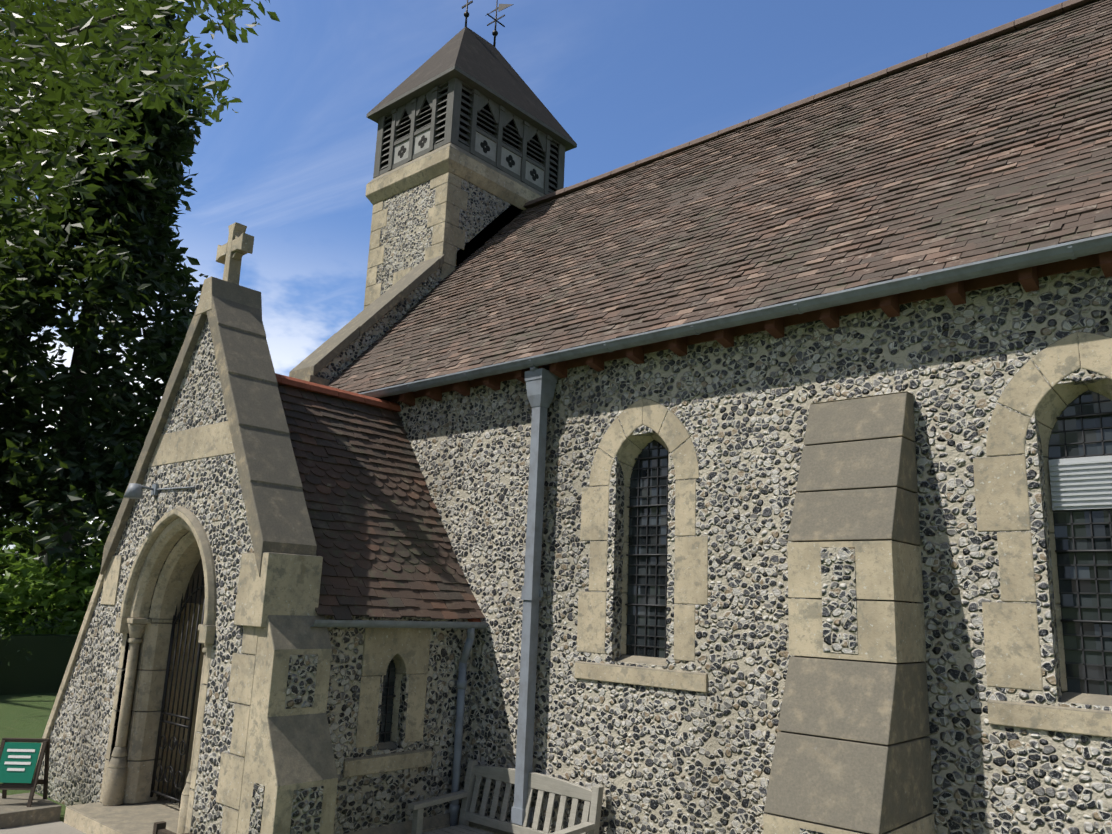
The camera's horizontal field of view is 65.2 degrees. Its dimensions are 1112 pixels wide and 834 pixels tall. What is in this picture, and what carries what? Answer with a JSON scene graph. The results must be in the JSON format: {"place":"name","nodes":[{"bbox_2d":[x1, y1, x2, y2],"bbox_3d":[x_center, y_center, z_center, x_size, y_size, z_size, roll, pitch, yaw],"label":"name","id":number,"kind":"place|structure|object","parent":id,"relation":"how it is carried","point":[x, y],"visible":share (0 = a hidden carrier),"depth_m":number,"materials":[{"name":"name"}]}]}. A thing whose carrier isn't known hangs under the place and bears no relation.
{"place":"outdoors","nodes":[
{"label":"outdoors","id":0,"kind":"place"},
{"bbox_2d":[0,614,74,821],"bbox_3d":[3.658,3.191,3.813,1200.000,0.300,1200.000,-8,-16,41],"label":"ground","id":1,"kind":"structure","parent":0,"point":[24,715],"depth_m":13.50,"materials":[{"name":"green plant"}]},
{"bbox_2d":[0,316,42,560],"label":"tree leaves","id":2,"kind":"object","parent":1,"relation":"on","point":[25,364],"visible":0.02,"depth_m":23.34,"materials":[{"name":"green plant"}]},
{"bbox_2d":[0,793,61,828],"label":"sign base block","id":3,"kind":"structure","parent":1,"relation":"on","point":[15,811],"depth_m":7.46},
{"bbox_2d":[0,738,49,806],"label":"sign frame","id":4,"kind":"object","parent":3,"relation":"on","point":[5,787],"visible":0.9,"depth_m":7.69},
{"bbox_2d":[0,742,41,782],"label":"sign panel","id":5,"kind":"object","parent":4,"relation":"attached to","point":[24,776],"visible":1,"depth_m":7.60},
{"bbox_2d":[4,749,34,770],"bbox_3d":[-4.708,3.004,7.610,0.048,0.173,0.230,-60,-63,76],"label":"sign lettering","id":6,"kind":"object","parent":5,"relation":"on","point":[19,756],"visible":1,"depth_m":7.62},
{"bbox_2d":[0,617,77,694],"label":"hedge","id":7,"kind":"object","parent":1,"relation":"on","point":[32,663],"visible":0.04,"depth_m":16.47,"materials":[{"name":"green plant"}]},
{"bbox_2d":[0,793,85,833],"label":"path paving","id":8,"kind":"structure","parent":1,"relation":"on","point":[57,827],"depth_m":7.25,"materials":[{"name":"white concrete"}]},
{"bbox_2d":[0,541,104,633],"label":"sunlit shrub","id":9,"kind":"object","parent":1,"relation":"on","point":[31,586],"depth_m":18.17,"materials":[{"name":"green plant"}]},
{"bbox_2d":[0,428,143,574],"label":"leaves","id":10,"kind":"object","parent":1,"relation":"on","point":[3,540],"depth_m":33.02,"materials":[{"name":"green plant"}]},
{"bbox_2d":[34,93,126,620],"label":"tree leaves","id":11,"kind":"object","parent":1,"relation":"on","point":[66,536],"depth_m":22.73,"materials":[{"name":"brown plant"}]},
{"bbox_2d":[0,1,212,633],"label":"yew leaves","id":12,"kind":"object","parent":1,"relation":"on","point":[128,268],"visible":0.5,"depth_m":21.78,"materials":[{"name":"green plant"}]},
{"bbox_2d":[153,821,192,833],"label":"boot scraper","id":13,"kind":"object","parent":1,"relation":"on","point":[159,827],"visible":1,"depth_m":6.36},
{"bbox_2d":[33,276,458,833],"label":"porch stone dressings","id":14,"kind":"structure","parent":1,"relation":"on","point":[280,749],"depth_m":6.94,"materials":[{"name":"beige stone"}]},
{"bbox_2d":[366,179,522,295],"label":"flint tower wall","id":15,"kind":"structure","parent":1,"relation":"on","point":[406,233],"depth_m":13.18,"materials":[{"name":"grey stone"}]},
{"bbox_2d":[364,142,544,308],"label":"tower stone quoins","id":16,"kind":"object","parent":15,"relation":"attached to","point":[452,163],"depth_m":13.08,"materials":[{"name":"beige stone"}]},
{"bbox_2d":[373,77,564,194],"bbox_3d":[-1.395,-4.286,14.464,1.920,1.150,2.600,-8,-16,41],"label":"belfry","id":17,"kind":"object","parent":15,"relation":"on","point":[503,117],"depth_m":13.65,"materials":[{"name":"grey wood"}]},
{"bbox_2d":[393,128,543,188],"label":"decorative panels","id":18,"kind":"object","parent":17,"relation":"on","point":[505,153],"visible":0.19,"depth_m":13.66,"materials":[{"name":"grey wood"}]},
{"bbox_2d":[366,65,576,151],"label":"roof eaves","id":19,"kind":"object","parent":17,"relation":"on","point":[375,115],"visible":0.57,"depth_m":13.68,"materials":[{"name":"grey wood"}]},
{"bbox_2d":[367,27,576,143],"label":"tower roof shingles","id":20,"kind":"object","parent":17,"relation":"on","point":[467,50],"visible":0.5,"depth_m":14.18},
{"bbox_2d":[462,0,513,46],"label":"weather vane","id":21,"kind":"object","parent":20,"relation":"on","point":[501,7],"visible":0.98,"depth_m":15.24,"materials":[{"name":"black metal"}]},
{"bbox_2d":[315,206,1111,833],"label":"nave walls","id":22,"kind":"structure","parent":1,"relation":"on","point":[657,760],"depth_m":6.40,"materials":[{"name":"grey stone"}]},
{"bbox_2d":[289,254,444,385],"bbox_3d":[-2.591,1.012,11.146,0.570,7.161,1.976,-8,-16,41],"label":"gable coping","id":23,"kind":"object","parent":22,"relation":"on","point":[317,360],"visible":0.31,"depth_m":11.39,"materials":[{"name":"beige stone"}]},
{"bbox_2d":[511,367,557,833],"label":"drainpipe","id":24,"kind":"object","parent":22,"relation":"attached to","point":[541,385],"visible":0.94,"depth_m":7.55,"materials":[{"name":"grey metal"}]},
{"bbox_2d":[575,398,707,692],"bbox_3d":[0.758,0.991,7.140,1.270,2.318,0.260,-8,-16,41],"label":"window surround","id":25,"kind":"object","parent":22,"relation":"attached to","point":[691,566],"depth_m":7.15,"materials":[{"name":"beige stone"}]},
{"bbox_2d":[625,442,668,657],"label":"nave window leads","id":26,"kind":"object","parent":25,"relation":"in","point":[647,545],"visible":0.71,"depth_m":7.16,"materials":[{"name":"black metal"}]},
{"bbox_2d":[327,0,1111,392],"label":"church roof","id":27,"kind":"structure","parent":22,"relation":"on","point":[999,146],"depth_m":8.11,"materials":[{"name":"brown tile"}]},
{"bbox_2d":[523,0,1097,208],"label":"nave ridge tiles","id":28,"kind":"object","parent":27,"relation":"on","point":[1033,18],"visible":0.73,"depth_m":10.44,"materials":[{"name":"brown tile"}]},
{"bbox_2d":[378,251,1111,405],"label":"rafter ends","id":29,"kind":"object","parent":22,"relation":"attached to","point":[1026,278],"visible":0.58,"depth_m":6.43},
{"bbox_2d":[358,233,1111,397],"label":"gutter","id":30,"kind":"object","parent":29,"relation":"attached to","point":[1076,249],"visible":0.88,"depth_m":6.18,"materials":[{"name":"grey metal"}]},
{"bbox_2d":[763,391,934,833],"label":"buttress stonework","id":31,"kind":"object","parent":22,"relation":"attached to","point":[890,620],"visible":0.77,"depth_m":5.29,"materials":[{"name":"beige stone"}]},
{"bbox_2d":[800,547,857,833],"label":"flint panel","id":32,"kind":"object","parent":31,"relation":"in","point":[839,604],"visible":0.82,"depth_m":5.37,"materials":[{"name":"grey stone"}]},
{"bbox_2d":[764,392,933,833],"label":"buttress slopes","id":33,"kind":"structure","parent":31,"relation":"on","point":[852,750],"depth_m":5.24,"materials":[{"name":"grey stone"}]},
{"bbox_2d":[973,331,1111,737],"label":"window surround","id":34,"kind":"object","parent":22,"relation":"attached to","point":[1012,646],"depth_m":5.19,"materials":[{"name":"beige stone"}]},
{"bbox_2d":[1048,393,1111,694],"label":"nave window leads","id":35,"kind":"object","parent":34,"relation":"in","point":[1081,415],"visible":0.94,"depth_m":5.12,"materials":[{"name":"grey metal"}]},
{"bbox_2d":[1049,455,1111,510],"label":"window vent","id":36,"kind":"object","parent":34,"relation":"in","point":[1080,483],"visible":0.98,"depth_m":5.18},
{"bbox_2d":[0,0,279,330],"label":"tree","id":37,"kind":"object","parent":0,"point":[36,142],"depth_m":18.14,"materials":[{"name":"green plant"}]},
{"bbox_2d":[150,571,204,807],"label":"gate","id":38,"kind":"structure","parent":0,"point":[168,745],"depth_m":7.77,"materials":[{"name":"black metal"}]},
{"bbox_2d":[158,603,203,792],"bbox_3d":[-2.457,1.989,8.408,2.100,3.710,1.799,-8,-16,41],"label":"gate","id":39,"kind":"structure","parent":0,"point":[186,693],"depth_m":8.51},
{"bbox_2d":[183,559,204,603],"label":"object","id":40,"kind":"structure","parent":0,"point":[198,568],"depth_m":8.10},
{"bbox_2d":[35,318,471,833],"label":"flint wall","id":41,"kind":"structure","parent":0,"point":[212,500],"depth_m":7.61,"materials":[{"name":"grey stone"}]},
{"bbox_2d":[123,483,193,498],"bbox_3d":[-3.569,0.641,7.776,0.831,0.150,0.285,-8,-16,41],"label":"lamp","id":42,"kind":"object","parent":41,"relation":"attached to","point":[133,490],"visible":1,"depth_m":7.91,"materials":[{"name":"grey metal"}]},
{"bbox_2d":[100,296,316,576],"bbox_3d":[-3.126,0.086,7.958,2.932,2.718,0.480,-8,-16,41],"label":"porch gable coping","id":43,"kind":"object","parent":41,"relation":"on","point":[278,517],"visible":0.67,"depth_m":7.45,"materials":[{"name":"beige stone"}]},
{"bbox_2d":[216,222,253,284],"bbox_3d":[-3.074,-1.546,8.296,0.480,0.600,0.120,-8,-16,41],"label":"stone cross","id":44,"kind":"object","parent":43,"relation":"on","point":[235,248],"visible":1,"depth_m":8.23,"materials":[{"name":"beige stone"}]},
{"bbox_2d":[277,384,484,619],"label":"porch roof","id":45,"kind":"structure","parent":41,"relation":"on","point":[384,547],"depth_m":8.08,"materials":[{"name":"brown tile"}]},
{"bbox_2d":[342,628,431,777],"bbox_3d":[-1.458,2.392,7.432,0.260,1.170,0.910,-8,-16,41],"label":"porch window","id":46,"kind":"structure","parent":41,"relation":"in","point":[407,650],"depth_m":7.41,"materials":[{"name":"beige stone"}]},
{"bbox_2d":[378,659,395,741],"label":"porch window leads","id":47,"kind":"object","parent":46,"relation":"in","point":[387,696],"visible":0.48,"depth_m":7.45,"materials":[{"name":"black metal"}]},
{"bbox_2d":[248,654,323,833],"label":"flint panels","id":48,"kind":"object","parent":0,"point":[307,802],"visible":0.94,"depth_m":6.20,"materials":[{"name":"grey stone"}]},
{"bbox_2d":[275,373,480,621],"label":"ridge tiles","id":49,"kind":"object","parent":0,"point":[332,391],"depth_m":8.86,"materials":[{"name":"orange tile"}]},
{"bbox_2d":[310,619,487,826],"bbox_3d":[-1.339,2.735,7.162,0.182,2.056,1.850,-8,-16,41],"label":"porch gutter pipe","id":50,"kind":"object","parent":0,"point":[454,805],"visible":1,"depth_m":7.67,"materials":[{"name":"grey metal"}]},
{"bbox_2d":[459,816,511,833],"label":"nave plinth stone","id":51,"kind":"object","parent":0,"point":[485,828],"visible":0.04,"depth_m":7.47,"materials":[{"name":"beige stone"}]},
{"bbox_2d":[0,0,1066,574],"label":"sky","id":52,"kind":"structure","parent":0,"point":[629,81],"materials":[{"name":"blue"}]},
{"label":"gravel","id":53,"kind":"object","parent":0,"visible":0},
{"bbox_2d":[408,759,603,833],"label":"garden bench","id":54,"kind":"object","parent":53,"relation":"on","point":[542,784],"visible":0.96,"depth_m":7.17,"materials":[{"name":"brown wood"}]}
]}

